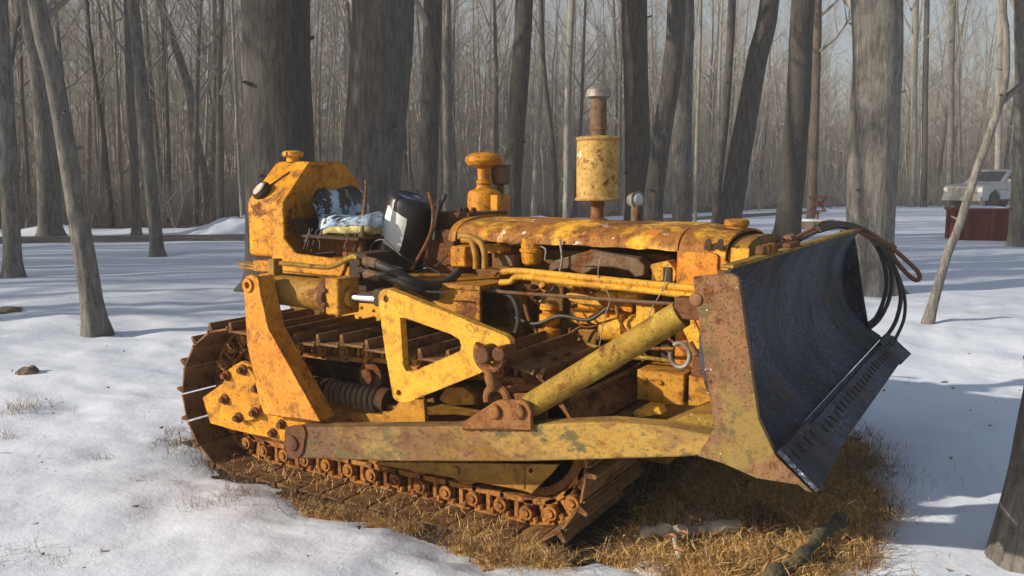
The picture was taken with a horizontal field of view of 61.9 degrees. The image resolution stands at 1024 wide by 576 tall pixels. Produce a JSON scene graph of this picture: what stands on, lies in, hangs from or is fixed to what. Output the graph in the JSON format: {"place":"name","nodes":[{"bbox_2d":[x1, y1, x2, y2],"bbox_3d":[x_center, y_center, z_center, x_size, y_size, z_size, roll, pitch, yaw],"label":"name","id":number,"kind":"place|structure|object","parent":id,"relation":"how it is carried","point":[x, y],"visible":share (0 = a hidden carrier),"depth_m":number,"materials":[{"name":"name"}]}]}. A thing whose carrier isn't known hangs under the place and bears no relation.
{"place":"outdoors","nodes":[
{"label":"outdoors","id":0,"kind":"place"},
{"bbox_2d":[0,211,820,243],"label":"road","id":1,"kind":"structure","parent":0,"point":[123,238],"depth_m":21.30,"materials":[{"name":"grey asphalt"}]},
{"bbox_2d":[0,110,1012,229],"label":"forest floor","id":2,"kind":"structure","parent":0,"point":[184,224],"depth_m":65.74,"materials":[{"name":"plant"}]},
{"bbox_2d":[0,0,77,225],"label":"forest tree","id":3,"kind":"object","parent":2,"relation":"on","point":[14,47],"visible":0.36,"depth_m":26.07,"materials":[{"name":"grey plant"}]},
{"bbox_2d":[9,0,79,223],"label":"forest tree","id":4,"kind":"object","parent":2,"relation":"on","point":[21,107],"visible":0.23,"depth_m":28.76,"materials":[{"name":"grey plant"}]},
{"bbox_2d":[13,0,112,89],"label":"forest tree","id":5,"kind":"object","parent":2,"relation":"on","point":[59,43],"visible":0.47,"depth_m":28.63,"materials":[{"name":"grey plant"}]},
{"bbox_2d":[54,0,112,190],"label":"forest tree","id":6,"kind":"object","parent":2,"relation":"on","point":[90,93],"visible":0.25,"depth_m":45.87,"materials":[{"name":"grey plant"}]},
{"bbox_2d":[52,0,123,199],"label":"forest tree","id":7,"kind":"object","parent":2,"relation":"on","point":[102,74],"visible":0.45,"depth_m":38.42,"materials":[{"name":"grey plant"}]},
{"bbox_2d":[65,0,111,195],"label":"forest tree","id":8,"kind":"object","parent":2,"relation":"on","point":[93,92],"visible":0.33,"depth_m":41.73,"materials":[{"name":"grey plant"}]},
{"bbox_2d":[50,0,148,226],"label":"forest tree","id":9,"kind":"object","parent":2,"relation":"on","point":[97,102],"visible":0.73,"depth_m":26.70,"materials":[{"name":"grey plant"}]},
{"bbox_2d":[69,1,140,125],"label":"forest tree","id":10,"kind":"object","parent":2,"relation":"on","point":[113,105],"visible":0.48,"depth_m":34.88,"materials":[{"name":"grey plant"}]},
{"bbox_2d":[98,0,159,220],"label":"forest tree","id":11,"kind":"object","parent":2,"relation":"on","point":[118,132],"visible":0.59,"depth_m":31.20,"materials":[{"name":"grey plant"}]},
{"bbox_2d":[99,0,162,202],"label":"forest tree","id":12,"kind":"object","parent":2,"relation":"on","point":[156,132],"visible":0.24,"depth_m":39.04,"materials":[{"name":"grey plant"}]},
{"bbox_2d":[140,0,179,198],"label":"forest tree","id":13,"kind":"object","parent":2,"relation":"on","point":[159,33],"visible":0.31,"depth_m":36.89,"materials":[{"name":"grey plant"}]},
{"bbox_2d":[119,0,206,156],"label":"forest tree","id":14,"kind":"object","parent":2,"relation":"on","point":[160,86],"visible":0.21,"depth_m":48.50,"materials":[{"name":"grey plant"}]},
{"bbox_2d":[115,0,216,129],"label":"forest tree","id":15,"kind":"object","parent":2,"relation":"on","point":[146,28],"visible":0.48,"depth_m":33.91,"materials":[{"name":"grey plant"}]},
{"bbox_2d":[139,0,214,222],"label":"forest tree","id":16,"kind":"object","parent":2,"relation":"on","point":[166,59],"visible":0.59,"depth_m":29.55,"materials":[{"name":"grey plant"}]},
{"bbox_2d":[156,0,215,221],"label":"bare tree","id":17,"kind":"object","parent":2,"relation":"on","point":[188,88],"visible":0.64,"depth_m":30.23,"materials":[{"name":"grey plant"}]},
{"bbox_2d":[143,0,242,219],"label":"forest tree","id":18,"kind":"object","parent":2,"relation":"on","point":[220,85],"visible":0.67,"depth_m":26.91,"materials":[{"name":"grey plant"}]},
{"bbox_2d":[145,0,240,203],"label":"forest tree","id":19,"kind":"object","parent":2,"relation":"on","point":[210,99],"visible":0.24,"depth_m":39.47,"materials":[{"name":"grey plant"}]},
{"bbox_2d":[159,0,240,223],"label":"forest tree","id":20,"kind":"object","parent":2,"relation":"on","point":[198,76],"visible":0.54,"depth_m":28.51,"materials":[{"name":"grey plant"}]},
{"bbox_2d":[178,0,241,192],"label":"forest tree","id":21,"kind":"object","parent":2,"relation":"on","point":[213,127],"visible":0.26,"depth_m":36.76,"materials":[{"name":"grey plant"}]},
{"bbox_2d":[187,1,243,176],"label":"forest tree","id":22,"kind":"object","parent":2,"relation":"on","point":[231,86],"visible":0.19,"depth_m":52.35,"materials":[{"name":"grey plant"}]},
{"bbox_2d":[310,0,346,161],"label":"forest tree","id":23,"kind":"object","parent":2,"relation":"on","point":[320,115],"visible":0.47,"depth_m":39.66,"materials":[{"name":"grey plant"}]},
{"bbox_2d":[311,0,346,114],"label":"forest tree","id":24,"kind":"object","parent":2,"relation":"on","point":[344,39],"visible":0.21,"depth_m":49.29,"materials":[{"name":"grey plant"}]},
{"bbox_2d":[311,1,348,122],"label":"forest tree","id":25,"kind":"object","parent":2,"relation":"on","point":[338,48],"visible":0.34,"depth_m":38.45,"materials":[{"name":"grey plant"}]},
{"bbox_2d":[310,0,413,96],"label":"forest tree","id":26,"kind":"object","parent":2,"relation":"on","point":[347,16],"visible":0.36,"depth_m":28.58,"materials":[{"name":"grey plant"}]},
{"bbox_2d":[420,0,466,210],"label":"forest tree","id":27,"kind":"object","parent":2,"relation":"on","point":[441,168],"visible":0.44,"depth_m":30.24,"materials":[{"name":"grey plant"}]},
{"bbox_2d":[413,0,492,201],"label":"forest tree","id":28,"kind":"object","parent":2,"relation":"on","point":[454,52],"visible":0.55,"depth_m":38.83,"materials":[{"name":"grey plant"}]},
{"bbox_2d":[452,0,473,192],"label":"forest tree","id":29,"kind":"object","parent":2,"relation":"on","point":[456,70],"visible":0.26,"depth_m":42.09,"materials":[{"name":"grey plant"}]},
{"bbox_2d":[456,0,491,151],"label":"forest tree","id":30,"kind":"object","parent":2,"relation":"on","point":[473,64],"visible":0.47,"depth_m":59.94,"materials":[{"name":"grey plant"}]},
{"bbox_2d":[8,0,1014,218],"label":"distant woods","id":31,"kind":"object","parent":2,"relation":"on","point":[486,106],"visible":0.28,"depth_m":51.63,"materials":[{"name":"grey plant"}]},
{"bbox_2d":[479,0,549,189],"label":"forest tree","id":32,"kind":"object","parent":2,"relation":"on","point":[496,93],"visible":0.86,"depth_m":29.81,"materials":[{"name":"grey plant"}]},
{"bbox_2d":[530,0,544,216],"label":"forest tree","id":33,"kind":"object","parent":2,"relation":"on","point":[534,195],"visible":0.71,"depth_m":31.83,"materials":[{"name":"grey plant"}]},
{"bbox_2d":[526,4,550,175],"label":"forest tree","id":34,"kind":"object","parent":2,"relation":"on","point":[533,81],"visible":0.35,"depth_m":48.95,"materials":[{"name":"grey plant"}]},
{"bbox_2d":[530,0,577,170],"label":"forest tree","id":35,"kind":"object","parent":2,"relation":"on","point":[553,52],"visible":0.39,"depth_m":64.71,"materials":[{"name":"grey plant"}]},
{"bbox_2d":[545,0,567,160],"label":"forest tree","id":36,"kind":"object","parent":2,"relation":"on","point":[557,71],"visible":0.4,"depth_m":68.44,"materials":[{"name":"grey plant"}]},
{"bbox_2d":[536,0,578,148],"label":"forest tree","id":37,"kind":"object","parent":2,"relation":"on","point":[555,71],"visible":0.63,"depth_m":53.08,"materials":[{"name":"grey plant"}]},
{"bbox_2d":[508,0,623,215],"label":"forest tree","id":38,"kind":"object","parent":2,"relation":"on","point":[580,117],"visible":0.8,"depth_m":34.53,"materials":[{"name":"grey plant"}]},
{"bbox_2d":[545,0,597,180],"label":"forest tree","id":39,"kind":"object","parent":2,"relation":"on","point":[574,47],"visible":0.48,"depth_m":57.54,"materials":[{"name":"grey plant"}]},
{"bbox_2d":[561,0,650,209],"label":"forest tree","id":40,"kind":"object","parent":2,"relation":"on","point":[614,51],"visible":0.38,"depth_m":41.67,"materials":[{"name":"grey plant"}]},
{"bbox_2d":[576,0,666,211],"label":"forest tree","id":41,"kind":"object","parent":2,"relation":"on","point":[621,82],"visible":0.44,"depth_m":38.30,"materials":[{"name":"grey plant"}]},
{"bbox_2d":[623,0,694,142],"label":"forest tree","id":42,"kind":"object","parent":2,"relation":"on","point":[652,60],"visible":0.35,"depth_m":47.36,"materials":[{"name":"grey plant"}]},
{"bbox_2d":[694,0,750,198],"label":"forest tree","id":43,"kind":"object","parent":2,"relation":"on","point":[709,84],"visible":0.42,"depth_m":52.85,"materials":[{"name":"grey plant"}]},
{"bbox_2d":[693,0,754,204],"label":"forest tree","id":44,"kind":"object","parent":2,"relation":"on","point":[715,77],"visible":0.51,"depth_m":49.91,"materials":[{"name":"grey plant"}]},
{"bbox_2d":[704,0,755,151],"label":"forest tree","id":45,"kind":"object","parent":2,"relation":"on","point":[732,106],"visible":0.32,"depth_m":62.75,"materials":[{"name":"grey plant"}]},
{"bbox_2d":[693,0,779,187],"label":"forest tree","id":46,"kind":"object","parent":2,"relation":"on","point":[719,97],"visible":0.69,"depth_m":40.87,"materials":[{"name":"grey plant"}]},
{"bbox_2d":[751,2,788,189],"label":"forest tree","id":47,"kind":"object","parent":2,"relation":"on","point":[777,107],"visible":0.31,"depth_m":56.67,"materials":[{"name":"grey plant"}]},
{"bbox_2d":[734,0,834,195],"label":"forest tree","id":48,"kind":"object","parent":2,"relation":"on","point":[767,112],"visible":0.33,"depth_m":59.35,"materials":[{"name":"grey plant"}]},
{"bbox_2d":[775,0,851,80],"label":"forest tree","id":49,"kind":"object","parent":2,"relation":"on","point":[788,5],"visible":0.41,"depth_m":48.44,"materials":[{"name":"grey plant"}]},
{"bbox_2d":[901,0,948,200],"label":"forest tree","id":50,"kind":"object","parent":2,"relation":"on","point":[921,13],"visible":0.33,"depth_m":58.39,"materials":[{"name":"grey plant"}]},
{"bbox_2d":[905,0,989,198],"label":"forest tree","id":51,"kind":"object","parent":2,"relation":"on","point":[943,137],"visible":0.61,"depth_m":53.75,"materials":[{"name":"grey plant"}]},
{"bbox_2d":[917,0,981,184],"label":"forest tree","id":52,"kind":"object","parent":2,"relation":"on","point":[942,72],"visible":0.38,"depth_m":73.62,"materials":[{"name":"grey plant"}]},
{"bbox_2d":[919,0,996,182],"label":"forest tree","id":53,"kind":"object","parent":2,"relation":"on","point":[958,110],"visible":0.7,"depth_m":49.91,"materials":[{"name":"grey plant"}]},
{"bbox_2d":[938,0,988,130],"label":"forest tree","id":54,"kind":"object","parent":2,"relation":"on","point":[969,54],"visible":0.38,"depth_m":74.92,"materials":[{"name":"grey plant"}]},
{"bbox_2d":[936,0,991,166],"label":"forest tree","id":55,"kind":"object","parent":2,"relation":"on","point":[955,140],"visible":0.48,"depth_m":57.69,"materials":[{"name":"grey plant"}]},
{"bbox_2d":[948,0,1012,169],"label":"forest tree","id":56,"kind":"object","parent":2,"relation":"on","point":[986,62],"visible":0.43,"depth_m":81.83,"materials":[{"name":"grey plant"}]},
{"bbox_2d":[971,0,1010,168],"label":"forest tree","id":57,"kind":"object","parent":2,"relation":"on","point":[986,73],"visible":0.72,"depth_m":61.14,"materials":[{"name":"grey plant"}]},
{"bbox_2d":[977,9,1013,168],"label":"forest tree","id":58,"kind":"object","parent":2,"relation":"on","point":[1008,138],"visible":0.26,"depth_m":52.91,"materials":[{"name":"grey plant"}]},
{"bbox_2d":[0,205,1023,575],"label":"snow","id":59,"kind":"structure","parent":0,"point":[68,491],"depth_m":5.17,"materials":[{"name":"white snow"}]},
{"bbox_2d":[0,0,26,277],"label":"bare tree","id":60,"kind":"object","parent":59,"relation":"on","point":[12,263],"visible":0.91,"depth_m":13.14,"materials":[{"name":"grey plant"}]},
{"bbox_2d":[18,0,69,235],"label":"bare tree","id":61,"kind":"object","parent":59,"relation":"on","point":[49,213],"visible":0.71,"depth_m":22.03,"materials":[{"name":"grey plant"}]},
{"bbox_2d":[27,0,139,337],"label":"bare tree","id":62,"kind":"object","parent":59,"relation":"on","point":[95,321],"visible":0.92,"depth_m":8.25,"materials":[{"name":"grey plant"}]},
{"bbox_2d":[95,0,142,234],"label":"bare tree","id":63,"kind":"object","parent":59,"relation":"on","point":[136,227],"visible":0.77,"depth_m":22.69,"materials":[{"name":"grey plant"}]},
{"bbox_2d":[127,0,166,256],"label":"bare tree","id":64,"kind":"object","parent":59,"relation":"on","point":[156,246],"visible":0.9,"depth_m":16.79,"materials":[{"name":"grey plant"}]},
{"bbox_2d":[176,215,244,234],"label":"snow bank","id":65,"kind":"structure","parent":59,"relation":"on","point":[231,225],"depth_m":23.32,"materials":[{"name":"white snow"}]},
{"bbox_2d":[231,0,243,216],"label":"bare tree","id":66,"kind":"object","parent":59,"relation":"on","point":[237,118],"visible":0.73,"depth_m":25.52,"materials":[{"name":"grey plant"}]},
{"bbox_2d":[233,0,314,291],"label":"bare tree","id":67,"kind":"object","parent":59,"relation":"on","point":[278,105],"visible":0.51,"depth_m":10.90,"materials":[{"name":"grey plant"}]},
{"bbox_2d":[342,0,414,212],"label":"bare tree","id":68,"kind":"object","parent":59,"relation":"on","point":[381,54],"visible":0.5,"depth_m":10.30,"materials":[{"name":"grey plant"}]},
{"bbox_2d":[415,0,441,249],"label":"bare tree","id":69,"kind":"object","parent":59,"relation":"on","point":[430,12],"visible":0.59,"depth_m":17.98,"materials":[{"name":"grey plant"}]},
{"bbox_2d":[442,0,453,210],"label":"bare tree","id":70,"kind":"object","parent":59,"relation":"on","point":[447,111],"visible":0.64,"depth_m":22.48,"materials":[{"name":"grey plant"}]},
{"bbox_2d":[1,139,1009,227],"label":"underbrush","id":71,"kind":"object","parent":59,"relation":"on","point":[231,199],"visible":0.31,"depth_m":33.22,"materials":[{"name":"plant"}]},
{"bbox_2d":[0,363,1023,575],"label":"snow grass","id":72,"kind":"structure","parent":59,"relation":"on","point":[248,489],"depth_m":4.42,"materials":[{"name":"brown plant"}]},
{"bbox_2d":[504,0,532,216],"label":"bare tree","id":73,"kind":"object","parent":59,"relation":"on","point":[516,118],"visible":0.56,"depth_m":15.08,"materials":[{"name":"grey plant"}]},
{"bbox_2d":[538,0,558,217],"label":"bare tree","id":74,"kind":"object","parent":59,"relation":"on","point":[549,120],"visible":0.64,"depth_m":26.46,"materials":[{"name":"grey plant"}]},
{"bbox_2d":[561,0,574,217],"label":"bare tree","id":75,"kind":"object","parent":59,"relation":"on","point":[567,120],"visible":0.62,"depth_m":24.48,"materials":[{"name":"grey plant"}]},
{"bbox_2d":[621,0,652,220],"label":"bare tree","id":76,"kind":"object","parent":59,"relation":"on","point":[634,16],"visible":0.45,"depth_m":15.98,"materials":[{"name":"grey plant"}]},
{"bbox_2d":[644,0,685,220],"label":"bare tree","id":77,"kind":"object","parent":59,"relation":"on","point":[666,104],"visible":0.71,"depth_m":13.63,"materials":[{"name":"grey plant"}]},
{"bbox_2d":[672,0,694,245],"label":"bare tree","id":78,"kind":"object","parent":59,"relation":"on","point":[682,172],"visible":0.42,"depth_m":18.57,"materials":[{"name":"grey plant"}]},
{"bbox_2d":[693,0,702,221],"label":"bare tree","id":79,"kind":"object","parent":59,"relation":"on","point":[696,179],"visible":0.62,"depth_m":26.50,"materials":[{"name":"grey plant"}]},
{"bbox_2d":[710,0,735,222],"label":"bare tree","id":80,"kind":"object","parent":59,"relation":"on","point":[721,147],"visible":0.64,"depth_m":21.54,"materials":[{"name":"grey plant"}]},
{"bbox_2d":[715,0,778,223],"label":"bare tree","id":81,"kind":"object","parent":59,"relation":"on","point":[732,202],"visible":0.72,"depth_m":16.56,"materials":[{"name":"grey plant"}]},
{"bbox_2d":[771,0,814,239],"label":"bare tree","id":82,"kind":"object","parent":59,"relation":"on","point":[788,218],"visible":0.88,"depth_m":21.63,"materials":[{"name":"grey plant"}]},
{"bbox_2d":[806,0,850,218],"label":"bare tree","id":83,"kind":"object","parent":59,"relation":"on","point":[818,48],"visible":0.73,"depth_m":27.15,"materials":[{"name":"grey plant"}]},
{"bbox_2d":[843,0,908,297],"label":"bare tree","id":84,"kind":"object","parent":59,"relation":"on","point":[877,91],"visible":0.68,"depth_m":11.15,"materials":[{"name":"grey plant"}]},
{"bbox_2d":[903,0,918,206],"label":"bare tree","id":85,"kind":"object","parent":59,"relation":"on","point":[914,31],"visible":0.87,"depth_m":46.97,"materials":[{"name":"grey plant"}]},
{"bbox_2d":[919,0,954,206],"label":"bare tree","id":86,"kind":"object","parent":59,"relation":"on","point":[924,156],"visible":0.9,"depth_m":46.96,"materials":[{"name":"grey plant"}]},
{"bbox_2d":[944,0,955,206],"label":"bare tree","id":87,"kind":"object","parent":59,"relation":"on","point":[951,100],"visible":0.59,"depth_m":46.94,"materials":[{"name":"grey plant"}]},
{"bbox_2d":[920,0,1023,324],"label":"bare tree","id":88,"kind":"object","parent":59,"relation":"on","point":[1004,96],"visible":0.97,"depth_m":8.82,"materials":[{"name":"grey plant"}]},
{"bbox_2d":[944,206,1008,240],"bbox_3d":[12.840,-1.615,21.490,3.490,0.910,0.970,0,7,-1],"label":"red container","id":89,"kind":"object","parent":59,"relation":"on","point":[986,223],"visible":0.59,"depth_m":21.06,"materials":[{"name":"paint"}]},
{"bbox_2d":[942,169,1011,207],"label":"pickup truck","id":90,"kind":"object","parent":59,"relation":"on","point":[993,188],"visible":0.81,"depth_m":44.28,"materials":[{"name":"silver metal"}]},
{"bbox_2d":[994,0,1001,169],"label":"bare tree","id":91,"kind":"object","parent":59,"relation":"on","point":[998,149],"visible":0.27,"depth_m":46.98,"materials":[{"name":"grey plant"}]},
{"bbox_2d":[984,356,1023,573],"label":"bare tree","id":92,"kind":"object","parent":59,"relation":"on","point":[1004,549],"visible":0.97,"depth_m":3.35,"materials":[{"name":"grey plant"}]},
{"bbox_2d":[1005,0,1023,246],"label":"bare tree","id":93,"kind":"object","parent":59,"relation":"on","point":[1015,237],"visible":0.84,"depth_m":19.46,"materials":[{"name":"grey plant"}]},
{"bbox_2d":[9,0,1014,126],"label":"sky","id":94,"kind":"structure","parent":0,"point":[842,41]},
{"bbox_2d":[146,381,947,575],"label":"ground","id":95,"kind":"structure","parent":0,"point":[601,524],"depth_m":3.89,"materials":[{"name":"plant"}]},
{"bbox_2d":[177,86,910,548],"bbox_3d":[0.157,-0.018,4.582,3.411,2.054,2.547,4,8,31],"label":"bulldozer","id":96,"kind":"object","parent":95,"relation":"on","point":[555,378],"visible":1,"depth_m":3.97,"materials":[{"name":"yellow paint"}]},
{"bbox_2d":[215,452,508,531],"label":"straw scraps","id":97,"kind":"object","parent":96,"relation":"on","point":[283,472],"visible":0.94,"depth_m":4.14,"materials":[{"name":"brown plant"}]},
{"bbox_2d":[373,190,434,273],"bbox_3d":[-0.611,-0.301,4.714,0.391,0.475,0.324,4,8,31],"label":"bucket","id":98,"kind":"object","parent":96,"relation":"on","point":[407,220],"visible":0.66,"depth_m":4.59,"materials":[{"name":"black plastic"}]},
{"bbox_2d":[777,220,921,281],"bbox_3d":[1.693,-0.159,4.555,1.748,0.379,0.324,-7,10,-43],"label":"wire rope","id":99,"kind":"object","parent":96,"relation":"on","point":[812,231],"visible":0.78,"depth_m":5.04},
{"bbox_2d":[815,222,906,339],"bbox_3d":[1.976,-0.014,4.918,0.874,0.739,0.209,-4,8,-29],"label":"hose","id":100,"kind":"object","parent":96,"relation":"hanging from","point":[884,254],"visible":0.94,"depth_m":5.03,"materials":[{"name":"black rubber"}]},
{"bbox_2d":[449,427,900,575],"bbox_3d":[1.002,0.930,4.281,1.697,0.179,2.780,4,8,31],"label":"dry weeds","id":101,"kind":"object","parent":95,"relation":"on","point":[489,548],"visible":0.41,"depth_m":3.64,"materials":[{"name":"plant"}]},
{"bbox_2d":[639,519,741,561],"bbox_3d":[0.772,1.042,3.544,0.451,0.085,0.240,-1,7,-8],"label":"stick","id":102,"kind":"object","parent":95,"relation":"on","point":[711,527],"visible":0.83,"depth_m":3.60,"materials":[{"name":"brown wood"}]},
{"bbox_2d":[660,475,895,562],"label":"twigs","id":103,"kind":"object","parent":95,"relation":"on","point":[793,515],"visible":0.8,"depth_m":3.81,"materials":[{"name":"brown wood"}]},
{"bbox_2d":[762,512,849,575],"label":"stick","id":104,"kind":"object","parent":95,"relation":"on","point":[824,531],"visible":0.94,"depth_m":3.39,"materials":[{"name":"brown wood"}]},
{"bbox_2d":[802,196,834,229],"bbox_3d":[9.225,-2.285,25.944,1.040,1.020,0.640,4,8,31],"label":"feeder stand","id":105,"kind":"object","parent":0,"point":[807,223],"visible":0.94,"depth_m":25.81,"materials":[{"name":"brown wood"}]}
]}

